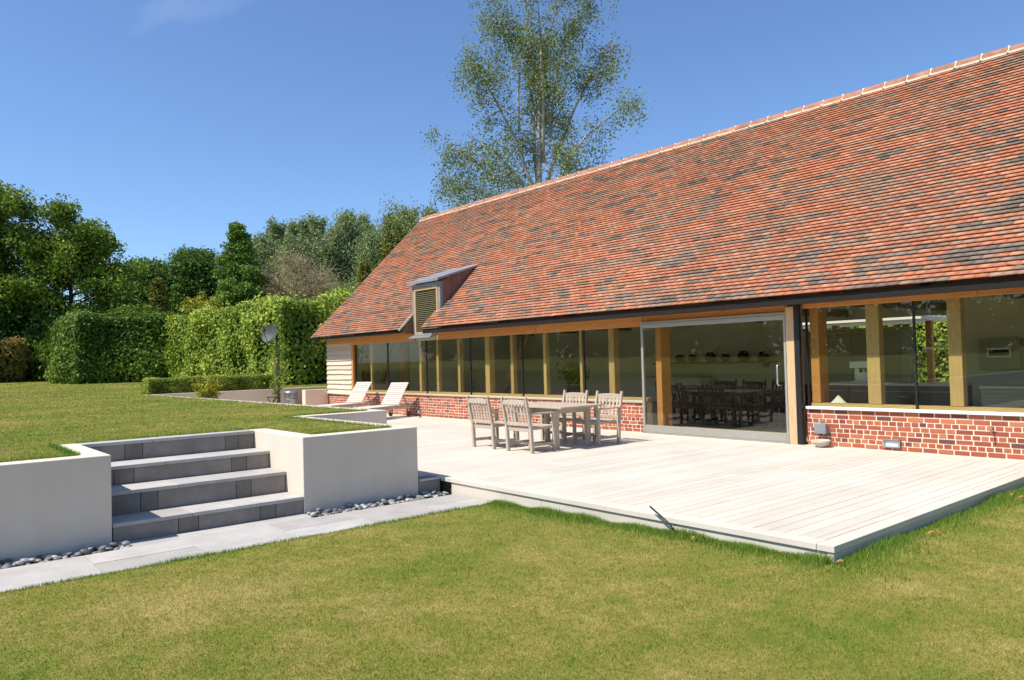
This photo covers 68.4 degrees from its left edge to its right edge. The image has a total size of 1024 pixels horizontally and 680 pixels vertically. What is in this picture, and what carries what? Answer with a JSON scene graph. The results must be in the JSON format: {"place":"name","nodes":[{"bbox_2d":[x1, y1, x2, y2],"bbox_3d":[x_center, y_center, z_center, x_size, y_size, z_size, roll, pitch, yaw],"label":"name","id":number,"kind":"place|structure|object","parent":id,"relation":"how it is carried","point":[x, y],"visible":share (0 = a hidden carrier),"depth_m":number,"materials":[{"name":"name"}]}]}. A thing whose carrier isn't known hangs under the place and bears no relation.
{"place":"outdoors","nodes":[
{"label":"outdoors","id":0,"kind":"place"},
{"bbox_2d":[111,448,245,514],"bbox_3d":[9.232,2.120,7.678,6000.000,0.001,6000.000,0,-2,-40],"label":"ground","id":1,"kind":"structure","parent":0,"point":[181,477],"depth_m":15.22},
{"bbox_2d":[0,444,111,565],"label":"retaining wall","id":2,"kind":"structure","parent":1,"relation":"on","point":[60,505],"depth_m":7.31,"materials":[{"name":"white paint"}]},
{"bbox_2d":[160,395,417,513],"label":"retaining wall","id":3,"kind":"structure","parent":1,"relation":"on","point":[337,470],"depth_m":9.46,"materials":[{"name":"white paint"}]},
{"bbox_2d":[803,315,949,381],"bbox_3d":[18.192,-0.581,27.112,4.264,5.541,34.746,0,-2,-40],"label":"back hedge","id":4,"kind":"object","parent":1,"relation":"on","point":[941,352],"visible":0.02,"depth_m":28.24,"materials":[{"name":"green plant"}]},
{"bbox_2d":[0,380,391,462],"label":"lawn","id":5,"kind":"structure","parent":0,"point":[128,419],"depth_m":13.66,"materials":[{"name":"green plant"}]},
{"bbox_2d":[0,335,31,382],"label":"russet hedge","id":6,"kind":"object","parent":5,"relation":"on","point":[11,370],"visible":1,"depth_m":48.78,"materials":[{"name":"brown plant"}]},
{"bbox_2d":[0,276,68,380],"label":"undergrowth tree","id":7,"kind":"object","parent":5,"relation":"on","point":[14,318],"visible":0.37,"depth_m":51.88,"materials":[{"name":"green plant"}]},
{"bbox_2d":[0,180,74,349],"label":"broadleaf tree","id":8,"kind":"object","parent":5,"relation":"on","point":[14,204],"visible":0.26,"depth_m":52.96,"materials":[{"name":"green plant"}]},
{"bbox_2d":[24,301,115,381],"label":"undergrowth tree","id":9,"kind":"object","parent":5,"relation":"on","point":[38,370],"visible":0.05,"depth_m":51.32,"materials":[{"name":"green plant"}]},
{"bbox_2d":[0,193,168,379],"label":"broadleaf tree","id":10,"kind":"object","parent":5,"relation":"on","point":[79,251],"visible":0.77,"depth_m":52.31,"materials":[{"name":"green plant"}]},
{"bbox_2d":[36,296,179,383],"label":"clipped hedge","id":11,"kind":"object","parent":5,"relation":"on","point":[86,346],"visible":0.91,"depth_m":44.39,"materials":[{"name":"green plant"}]},
{"bbox_2d":[115,254,197,313],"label":"dark tree","id":12,"kind":"object","parent":5,"relation":"on","point":[157,268],"visible":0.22,"depth_m":68.32,"materials":[{"name":"green plant"}]},
{"bbox_2d":[145,276,169,314],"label":"columnar conifer","id":13,"kind":"object","parent":5,"relation":"on","point":[158,294],"visible":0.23,"depth_m":59.70,"materials":[{"name":"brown plant"}]},
{"bbox_2d":[167,283,183,316],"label":"columnar conifer","id":14,"kind":"object","parent":5,"relation":"on","point":[176,296],"visible":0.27,"depth_m":67.44,"materials":[{"name":"green plant"}]},
{"bbox_2d":[159,244,220,314],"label":"dark tree","id":15,"kind":"object","parent":5,"relation":"on","point":[194,267],"visible":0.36,"depth_m":72.71,"materials":[{"name":"green plant"}]},
{"bbox_2d":[78,430,302,542],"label":"stone steps","id":16,"kind":"structure","parent":5,"relation":"on","point":[241,486],"depth_m":8.81,"materials":[{"name":"grey stone"}]},
{"bbox_2d":[197,291,206,303],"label":"golden conifer","id":17,"kind":"object","parent":5,"relation":"on","point":[202,294],"visible":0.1,"depth_m":57.31,"materials":[{"name":"green plant"}]},
{"bbox_2d":[139,373,274,394],"bbox_3d":[-10.891,1.695,27.226,4.678,0.960,1.099,0,-2,-40],"label":"box hedge","id":18,"kind":"object","parent":5,"relation":"on","point":[178,384],"visible":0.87,"depth_m":26.66,"materials":[{"name":"green plant"}]},
{"bbox_2d":[191,374,225,398],"bbox_3d":[-8.847,1.680,21.969,0.950,1.375,1.195,-1,-2,-21],"label":"golden shrub","id":19,"kind":"object","parent":5,"relation":"on","point":[207,392],"visible":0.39,"depth_m":21.80,"materials":[{"name":"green plant"}]},
{"bbox_2d":[151,386,326,404],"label":"retaining wall","id":20,"kind":"structure","parent":5,"relation":"on","point":[259,395],"depth_m":27.55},
{"bbox_2d":[209,220,271,307],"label":"pointed conifer","id":21,"kind":"object","parent":5,"relation":"on","point":[235,262],"visible":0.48,"depth_m":67.12,"materials":[{"name":"green plant"}]},
{"bbox_2d":[155,285,354,385],"bbox_3d":[-10.088,-0.014,43.366,15.604,5.214,18.815,0,-2,-40],"label":"long hedge","id":22,"kind":"object","parent":5,"relation":"on","point":[216,341],"visible":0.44,"depth_m":35.17,"materials":[{"name":"green plant"}]},
{"bbox_2d":[243,231,280,285],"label":"grey green tree","id":23,"kind":"object","parent":5,"relation":"on","point":[263,247],"visible":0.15,"depth_m":98.48,"materials":[{"name":"green plant"}]},
{"bbox_2d":[261,324,280,402],"bbox_3d":[-8.303,1.051,25.962,0.600,3.206,0.510,-1,-2,-22],"label":"satellite dish","id":24,"kind":"object","parent":5,"relation":"on","point":[269,333],"visible":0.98,"depth_m":26.10,"materials":[{"name":"grey metal"}]},
{"bbox_2d":[263,334,292,400],"bbox_3d":[-8.127,1.022,26.227,1.081,2.676,1.149,-1,-2,-20],"label":"climbing plant","id":25,"kind":"object","parent":24,"relation":"attached to","point":[279,364],"visible":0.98,"depth_m":26.10,"materials":[{"name":"green plant"}]},
{"bbox_2d":[256,216,291,251],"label":"grey green tree","id":26,"kind":"object","parent":5,"relation":"on","point":[277,230],"visible":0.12,"depth_m":112.36,"materials":[{"name":"green plant"}]},
{"bbox_2d":[262,274,300,298],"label":"bare tree","id":27,"kind":"object","parent":5,"relation":"on","point":[278,293],"visible":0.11,"depth_m":73.08,"materials":[{"name":"brown plant"}]},
{"bbox_2d":[276,215,322,266],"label":"grey green tree","id":28,"kind":"object","parent":5,"relation":"on","point":[303,227],"visible":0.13,"depth_m":106.95,"materials":[{"name":"green plant"}]},
{"bbox_2d":[265,232,334,299],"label":"grey green tree","id":29,"kind":"object","parent":5,"relation":"on","point":[288,241],"visible":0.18,"depth_m":95.96,"materials":[{"name":"green plant"}]},
{"bbox_2d":[254,242,351,300],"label":"bare tree","id":30,"kind":"object","parent":5,"relation":"on","point":[293,268],"visible":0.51,"depth_m":69.72,"materials":[{"name":"brown plant"}]},
{"bbox_2d":[305,211,329,259],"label":"grey green tree","id":31,"kind":"object","parent":5,"relation":"on","point":[321,224],"visible":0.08,"depth_m":113.03,"materials":[{"name":"green plant"}]},
{"bbox_2d":[290,265,356,306],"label":"bare tree","id":32,"kind":"object","parent":5,"relation":"on","point":[318,280],"visible":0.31,"depth_m":69.23,"materials":[{"name":"plant"}]},
{"bbox_2d":[304,223,358,299],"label":"grey green tree","id":33,"kind":"object","parent":5,"relation":"on","point":[334,246],"visible":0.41,"depth_m":98.74,"materials":[{"name":"green plant"}]},
{"bbox_2d":[326,283,356,304],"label":"light tree","id":34,"kind":"object","parent":5,"relation":"on","point":[345,289],"visible":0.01,"depth_m":58.01,"materials":[{"name":"green plant"}]},
{"bbox_2d":[316,207,368,284],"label":"grey green tree","id":35,"kind":"object","parent":5,"relation":"on","point":[347,223],"visible":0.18,"depth_m":106.85,"materials":[{"name":"green plant"}]},
{"bbox_2d":[342,226,383,289],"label":"grey green tree","id":36,"kind":"object","parent":5,"relation":"on","point":[369,249],"visible":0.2,"depth_m":97.43,"materials":[{"name":"green plant"}]},
{"bbox_2d":[355,260,372,289],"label":"bronze conifer","id":37,"kind":"object","parent":5,"relation":"on","point":[365,270],"visible":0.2,"depth_m":64.73,"materials":[{"name":"green plant"}]},
{"bbox_2d":[356,209,380,240],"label":"grey green tree","id":38,"kind":"object","parent":5,"relation":"on","point":[362,217],"visible":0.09,"depth_m":112.29,"materials":[{"name":"green plant"}]},
{"bbox_2d":[375,214,396,260],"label":"grey green tree","id":39,"kind":"object","parent":5,"relation":"on","point":[386,218],"depth_m":119.02,"materials":[{"name":"green plant"}]},
{"bbox_2d":[371,219,404,271],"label":"bronze conifer","id":40,"kind":"object","parent":5,"relation":"on","point":[387,250],"visible":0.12,"depth_m":61.26,"materials":[{"name":"green plant"}]},
{"bbox_2d":[388,200,421,235],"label":"grey green tree","id":41,"kind":"object","parent":5,"relation":"on","point":[409,226],"visible":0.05,"depth_m":115.78,"materials":[{"name":"green plant"}]},
{"bbox_2d":[417,204,438,222],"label":"grey green tree","id":42,"kind":"object","parent":5,"relation":"on","point":[429,211],"visible":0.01,"depth_m":121.47,"materials":[{"name":"green plant"}]},
{"bbox_2d":[373,0,652,247],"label":"birch tree","id":43,"kind":"object","parent":5,"relation":"on","point":[542,84],"visible":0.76,"depth_m":40.25,"materials":[{"name":"green plant"}]},
{"bbox_2d":[175,294,222,317],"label":"golden shrub","id":44,"kind":"object","parent":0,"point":[196,304],"visible":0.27,"depth_m":46.04,"materials":[{"name":"green plant"}]},
{"bbox_2d":[16,497,431,566],"bbox_3d":[-7.687,2.198,4.343,17.830,0.155,0.300,0,-2,-40],"label":"pebble bed","id":45,"kind":"object","parent":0,"point":[106,550],"depth_m":7.36,"materials":[{"name":"stone"}]},
{"bbox_2d":[41,553,52,559],"bbox_3d":[-4.427,2.063,7.170,0.102,0.058,0.083,-7,16,-9],"label":"pebble","id":46,"kind":"object","parent":45,"relation":"on","point":[44,556],"visible":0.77,"depth_m":7.15,"materials":[{"name":"grey stone"}]},
{"bbox_2d":[0,494,486,592],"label":"path","id":47,"kind":"structure","parent":0,"point":[138,553],"depth_m":7.68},
{"bbox_2d":[80,549,90,554],"bbox_3d":[-4.089,2.028,7.218,0.103,0.052,0.078,16,-5,-18],"label":"pebble","id":48,"kind":"object","parent":47,"relation":"on","point":[85,551],"visible":1,"depth_m":7.20,"materials":[{"name":"grey stone"}]},
{"bbox_2d":[418,475,439,495],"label":"step","id":49,"kind":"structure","parent":47,"relation":"on","point":[430,486],"depth_m":10.11,"materials":[{"name":"grey stone"}]},
{"bbox_2d":[283,389,297,403],"bbox_3d":[-7.664,2.069,26.092,0.490,0.744,0.490,0,-2,-40],"label":"dustbin","id":50,"kind":"object","parent":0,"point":[290,396],"visible":0.67,"depth_m":25.91,"materials":[{"name":"silver metal"}]},
{"bbox_2d":[302,389,327,404],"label":"stub wall","id":51,"kind":"structure","parent":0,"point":[315,397],"depth_m":25.88,"materials":[{"name":"beige paint"}]},
{"bbox_2d":[0,491,1023,679],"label":"lawn","id":52,"kind":"structure","parent":0,"point":[551,535],"depth_m":5.13,"materials":[{"name":"green plant"}]},
{"bbox_2d":[649,506,676,532],"bbox_3d":[1.475,1.750,7.243,0.019,0.257,0.390,0,-2,-37],"label":"metal rod","id":53,"kind":"object","parent":52,"relation":"on","point":[662,517],"visible":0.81,"depth_m":7.26,"materials":[{"name":"grey metal"}]},
{"bbox_2d":[311,42,1023,459],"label":"barn house","id":54,"kind":"structure","parent":52,"relation":"on","point":[871,206],"depth_m":15.36,"materials":[{"name":"tile"}]},
{"bbox_2d":[355,345,356,383],"bbox_3d":[-4.495,0.897,24.030,0.036,1.528,2.056,0,-2,-40],"label":"window","id":55,"kind":"structure","parent":54,"relation":"in","point":[355,345],"depth_m":24.79,"materials":[{"name":"black metal"}]},
{"bbox_2d":[387,342,396,390],"bbox_3d":[-3.143,0.820,22.426,0.036,1.528,2.138,0,-2,-40],"label":"window","id":56,"kind":"structure","parent":54,"relation":"in","point":[396,342],"depth_m":23.22,"materials":[{"name":"black metal"}]},
{"bbox_2d":[424,353,435,390],"bbox_3d":[-2.686,1.353,24.760,0.440,1.845,0.440,0,-2,-40],"label":"floor lamp","id":57,"kind":"object","parent":54,"relation":"on","point":[430,355],"visible":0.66,"depth_m":24.70,"materials":[{"name":"grey metal"}]},
{"bbox_2d":[425,339,459,394],"bbox_3d":[-1.781,0.742,20.810,0.036,1.528,2.088,0,-2,-40],"label":"window","id":58,"kind":"structure","parent":54,"relation":"in","point":[442,339],"depth_m":21.58,"materials":[{"name":"black metal"}]},
{"bbox_2d":[469,334,519,395],"bbox_3d":[-0.428,0.665,19.205,0.036,1.528,2.108,0,-2,-40],"label":"window","id":59,"kind":"structure","parent":54,"relation":"in","point":[519,334],"depth_m":19.98,"materials":[{"name":"black wood"}]},
{"bbox_2d":[521,332,555,397],"bbox_3d":[0.927,0.587,17.596,0.036,1.528,2.098,0,-2,-40],"label":"window","id":60,"kind":"structure","parent":54,"relation":"in","point":[550,332],"depth_m":18.37,"materials":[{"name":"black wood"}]},
{"bbox_2d":[555,354,589,392],"bbox_3d":[1.530,1.177,19.007,0.799,1.677,0.977,0,-2,-40],"label":"potted plant","id":61,"kind":"object","parent":54,"relation":"on","point":[573,384],"visible":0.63,"depth_m":18.94,"materials":[{"name":"green plant"}]},
{"bbox_2d":[582,327,627,398],"bbox_3d":[2.173,0.516,16.118,0.036,1.528,1.768,0,-2,-40],"label":"window","id":62,"kind":"structure","parent":54,"relation":"in","point":[583,333],"depth_m":16.78,"materials":[{"name":"black wood"}]},
{"bbox_2d":[655,383,696,423],"bbox_3d":[3.822,1.452,17.546,0.707,0.934,0.665,0,-2,-40],"label":"dining chair","id":63,"kind":"object","parent":54,"relation":"on","point":[676,404],"visible":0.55,"depth_m":17.24,"materials":[{"name":"brown wood"}]},
{"bbox_2d":[646,376,711,402],"bbox_3d":[5.318,1.582,24.297,0.600,0.825,2.280,0,-2,-40],"label":"sideboard","id":64,"kind":"object","parent":54,"relation":"on","point":[651,381],"visible":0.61,"depth_m":23.91,"materials":[{"name":"white paint"}]},
{"bbox_2d":[679,383,722,424],"bbox_3d":[4.273,1.426,17.011,0.707,0.934,0.665,0,-2,-40],"label":"dining chair","id":65,"kind":"object","parent":54,"relation":"on","point":[697,404],"visible":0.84,"depth_m":16.90,"materials":[{"name":"brown wood"}]},
{"bbox_2d":[640,315,789,441],"bbox_3d":[3.651,0.714,14.075,0.169,2.175,3.198,0,-2,-40],"label":"sliding door","id":66,"kind":"structure","parent":54,"relation":"in","point":[755,435],"depth_m":13.94,"materials":[{"name":"grey metal"}]},
{"bbox_2d":[653,361,777,366],"bbox_3d":[6.241,0.780,23.543,0.305,0.180,4.400,0,-2,-40],"label":"wall shelf","id":67,"kind":"object","parent":54,"relation":"attached to","point":[765,363],"depth_m":22.71,"materials":[{"name":"brown wood"}]},
{"bbox_2d":[675,354,683,362],"bbox_3d":[5.450,0.601,24.460,0.301,0.263,0.301,0,-2,-40],"label":"pot","id":68,"kind":"object","parent":67,"relation":"on","point":[679,358],"visible":1,"depth_m":24.36,"materials":[{"name":"black ceramic"}]},
{"bbox_2d":[688,354,696,361],"bbox_3d":[5.765,0.589,24.087,0.286,0.250,0.286,0,-2,-40],"label":"pot","id":69,"kind":"object","parent":67,"relation":"on","point":[692,358],"visible":0.98,"depth_m":23.99,"materials":[{"name":"black ceramic"}]},
{"bbox_2d":[705,352,715,361],"bbox_3d":[6.207,0.536,23.563,0.350,0.306,0.350,0,-2,-40],"label":"pot","id":70,"kind":"object","parent":67,"relation":"on","point":[710,356],"visible":0.99,"depth_m":23.44,"materials":[{"name":"black ceramic"}]},
{"bbox_2d":[721,354,729,361],"bbox_3d":[6.562,0.551,23.141,0.269,0.235,0.269,0,-2,-40],"label":"pot","id":71,"kind":"object","parent":67,"relation":"on","point":[725,357],"visible":1,"depth_m":23.05,"materials":[{"name":"black ceramic"}]},
{"bbox_2d":[737,351,749,361],"bbox_3d":[6.967,0.486,22.661,0.365,0.320,0.365,0,-2,-40],"label":"pot","id":72,"kind":"object","parent":67,"relation":"on","point":[742,356],"visible":1,"depth_m":22.53,"materials":[{"name":"black ceramic"}]},
{"bbox_2d":[757,351,767,360],"bbox_3d":[7.380,0.482,22.170,0.322,0.281,0.322,0,-2,-40],"label":"pot","id":73,"kind":"object","parent":67,"relation":"on","point":[762,356],"visible":0.96,"depth_m":22.06,"materials":[{"name":"black ceramic"}]},
{"bbox_2d":[700,379,737,416],"bbox_3d":[5.069,1.443,18.467,0.707,0.934,0.665,0,-2,-40],"label":"dining chair","id":74,"kind":"object","parent":54,"relation":"on","point":[724,383],"visible":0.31,"depth_m":18.61,"materials":[{"name":"brown wood"}]},
{"bbox_2d":[705,383,749,426],"bbox_3d":[4.724,1.400,16.477,0.707,0.934,0.665,0,-2,-40],"label":"dining chair","id":75,"kind":"object","parent":54,"relation":"on","point":[724,405],"visible":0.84,"depth_m":16.36,"materials":[{"name":"brown wood"}]},
{"bbox_2d":[673,388,784,424],"bbox_3d":[5.060,1.508,17.278,1.000,0.741,2.600,0,-2,-40],"label":"dining table","id":76,"kind":"object","parent":54,"relation":"on","point":[768,392],"visible":0.4,"depth_m":16.69,"materials":[{"name":"brown wood"}]},
{"bbox_2d":[727,379,766,418],"bbox_3d":[5.585,1.413,17.856,0.707,0.934,0.665,0,-2,-40],"label":"dining chair","id":77,"kind":"object","parent":54,"relation":"on","point":[752,383],"visible":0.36,"depth_m":17.91,"materials":[{"name":"brown wood"}]},
{"bbox_2d":[733,383,777,427],"bbox_3d":[5.182,1.376,16.011,0.707,0.934,0.665,0,-2,-44],"label":"dining chair","id":78,"kind":"object","parent":54,"relation":"on","point":[749,406],"visible":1,"depth_m":15.90,"materials":[{"name":"brown wood"}]},
{"bbox_2d":[757,379,785,421],"bbox_3d":[6.100,1.384,17.244,0.707,0.934,0.665,0,-2,-40],"label":"dining chair","id":79,"kind":"object","parent":54,"relation":"on","point":[771,413],"visible":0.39,"depth_m":17.48,"materials":[{"name":"brown wood"}]},
{"bbox_2d":[774,384,812,420],"bbox_3d":[6.071,1.354,16.078,0.665,0.934,0.707,0,-2,-40],"label":"dining chair","id":80,"kind":"object","parent":54,"relation":"on","point":[784,405],"visible":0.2,"depth_m":15.95,"materials":[{"name":"brown wood"}]},
{"bbox_2d":[814,423,827,433],"bbox_3d":[5.117,1.461,12.447,0.120,0.170,0.200,0,-2,-40],"label":"wall lamp","id":81,"kind":"object","parent":54,"relation":"attached to","point":[820,428],"visible":1,"depth_m":12.40,"materials":[{"name":"grey metal"}]},
{"bbox_2d":[831,395,845,402],"bbox_3d":[5.380,0.975,12.404,0.242,0.125,0.051,-3,-2,34],"label":"folded card","id":82,"kind":"object","parent":54,"relation":"on","point":[838,399],"visible":1,"depth_m":12.38,"materials":[{"name":"white paper"}]},
{"bbox_2d":[805,301,906,408],"bbox_3d":[5.556,0.265,12.104,0.036,1.653,1.728,0,-2,-40],"label":"window","id":83,"kind":"structure","parent":54,"relation":"in","point":[806,315],"depth_m":12.74,"materials":[{"name":"black metal"}]},
{"bbox_2d":[803,326,913,416],"bbox_3d":[7.771,0.781,17.451,0.668,2.060,2.720,0,-2,-40],"label":"kitchen cupboard","id":84,"kind":"object","parent":54,"relation":"on","point":[845,346],"visible":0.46,"depth_m":16.92,"materials":[{"name":"paint"}]},
{"bbox_2d":[883,439,900,447],"bbox_3d":[5.860,1.599,11.627,0.055,0.132,0.270,0,-2,-40],"label":"recessed wall light","id":85,"kind":"object","parent":54,"relation":"attached to","point":[891,443],"visible":1,"depth_m":11.62,"materials":[{"name":"white paint"}]},
{"bbox_2d":[912,295,1022,412],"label":"window","id":86,"kind":"structure","parent":54,"relation":"in","point":[913,302],"depth_m":11.42,"materials":[{"name":"black metal"}]},
{"bbox_2d":[979,338,1023,369],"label":"wall oven","id":87,"kind":"object","parent":54,"relation":"attached to","point":[1000,353],"depth_m":14.32,"materials":[{"name":"paint"}]},
{"bbox_2d":[988,349,1008,355],"bbox_3d":[9.276,0.241,14.349,0.009,0.120,0.340,0,-2,-40],"label":"window","id":88,"kind":"structure","parent":87,"relation":"in","point":[1000,352],"depth_m":14.33,"materials":[{"name":"black glass"}]},
{"bbox_2d":[987,348,1010,357],"bbox_3d":[9.285,0.241,14.357,0.013,0.180,0.400,0,-2,-40],"label":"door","id":89,"kind":"structure","parent":87,"relation":"in","point":[988,356],"depth_m":14.37,"materials":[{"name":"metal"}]},
{"bbox_2d":[979,384,1023,407],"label":"kitchen counter","id":90,"kind":"object","parent":54,"relation":"on","point":[1005,396],"visible":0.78,"depth_m":11.80,"materials":[{"name":"paint"}]},
{"bbox_2d":[981,390,1023,407],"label":"door","id":91,"kind":"structure","parent":90,"relation":"in","point":[989,398],"depth_m":11.79,"materials":[{"name":"paint"}]},
{"bbox_2d":[387,414,1023,562],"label":"deck","id":92,"kind":"structure","parent":52,"relation":"on","point":[836,502],"depth_m":9.26,"materials":[{"name":"wood"}]},
{"bbox_2d":[316,382,376,406],"bbox_3d":[-5.025,1.797,22.897,0.704,0.982,2.000,-2,-2,30],"label":"sun lounger","id":93,"kind":"object","parent":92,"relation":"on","point":[358,394],"visible":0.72,"depth_m":23.29,"materials":[{"name":"white wood"}]},
{"bbox_2d":[356,382,412,415],"bbox_3d":[-3.625,1.714,21.130,0.704,0.982,2.000,-2,-2,28],"label":"sun lounger","id":94,"kind":"object","parent":92,"relation":"on","point":[391,401],"visible":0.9,"depth_m":21.57,"materials":[{"name":"white wood"}]},
{"bbox_2d":[466,395,518,448],"bbox_3d":[-0.343,1.456,13.566,0.707,0.934,0.665,0,-2,-38],"label":"garden armchair","id":95,"kind":"object","parent":92,"relation":"on","point":[492,424],"visible":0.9,"depth_m":13.45,"materials":[{"name":"brown wood"}]},
{"bbox_2d":[500,397,556,453],"bbox_3d":[0.283,1.420,12.824,0.707,0.934,0.665,0,-2,-42],"label":"garden armchair","id":96,"kind":"object","parent":92,"relation":"on","point":[529,427],"visible":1,"depth_m":12.71,"materials":[{"name":"brown wood"}]},
{"bbox_2d":[500,402,603,449],"bbox_3d":[0.711,1.526,13.547,1.050,0.736,1.600,0,-2,-40],"label":"garden table","id":97,"kind":"object","parent":92,"relation":"on","point":[557,407],"visible":0.77,"depth_m":13.33,"materials":[{"name":"brown wood"}]},
{"bbox_2d":[540,390,588,441],"bbox_3d":[1.007,1.443,14.442,0.707,0.934,0.665,0,-2,-41],"label":"garden armchair","id":98,"kind":"object","parent":92,"relation":"on","point":[563,419],"visible":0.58,"depth_m":14.44,"materials":[{"name":"brown wood"}]},
{"bbox_2d":[572,391,622,445],"bbox_3d":[1.562,1.410,13.707,0.707,0.934,0.665,0,-2,-40],"label":"garden armchair","id":99,"kind":"object","parent":92,"relation":"on","point":[596,422],"visible":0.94,"depth_m":13.70,"materials":[{"name":"brown wood"}]},
{"bbox_2d":[811,439,830,447],"bbox_3d":[5.046,1.689,12.285,0.300,0.118,0.300,0,-2,-40],"label":"bowl","id":100,"kind":"object","parent":92,"relation":"on","point":[821,443],"visible":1,"depth_m":12.21,"materials":[{"name":"ceramic"}]},
{"bbox_2d":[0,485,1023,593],"bbox_3d":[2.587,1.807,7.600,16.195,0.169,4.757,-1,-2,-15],"label":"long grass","id":101,"kind":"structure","parent":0,"point":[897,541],"depth_m":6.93,"materials":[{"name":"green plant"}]},
{"bbox_2d":[0,0,1023,306],"label":"sky","id":102,"kind":"structure","parent":0,"point":[169,123],"materials":[{"name":"blue"}]},
{"bbox_2d":[824,382,973,406],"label":"kitchen island","id":103,"kind":"structure","parent":0,"point":[929,393],"depth_m":13.64,"materials":[{"name":"paint"}]},
{"bbox_2d":[849,361,867,382],"bbox_3d":[6.781,0.610,14.518,0.420,0.420,0.360,0,-2,-40],"label":"coffee machine","id":104,"kind":"object","parent":103,"relation":"on","point":[860,372],"visible":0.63,"depth_m":14.47,"materials":[{"name":"metal"}]},
{"bbox_2d":[911,355,921,382],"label":"tap arch","id":105,"kind":"structure","parent":103,"relation":"on","point":[918,356],"depth_m":13.92,"materials":[{"name":"metal"}]},
{"label":"back court paving","id":106,"kind":"structure","parent":0,"visible":0},
{"bbox_2d":[802,316,946,381],"bbox_3d":[10.376,0.691,23.302,3.300,2.510,5.700,0,-2,-40],"label":"glass canopy","id":107,"kind":"object","parent":106,"relation":"on","point":[928,321],"visible":0.26,"depth_m":21.47,"materials":[{"name":"white paint"}]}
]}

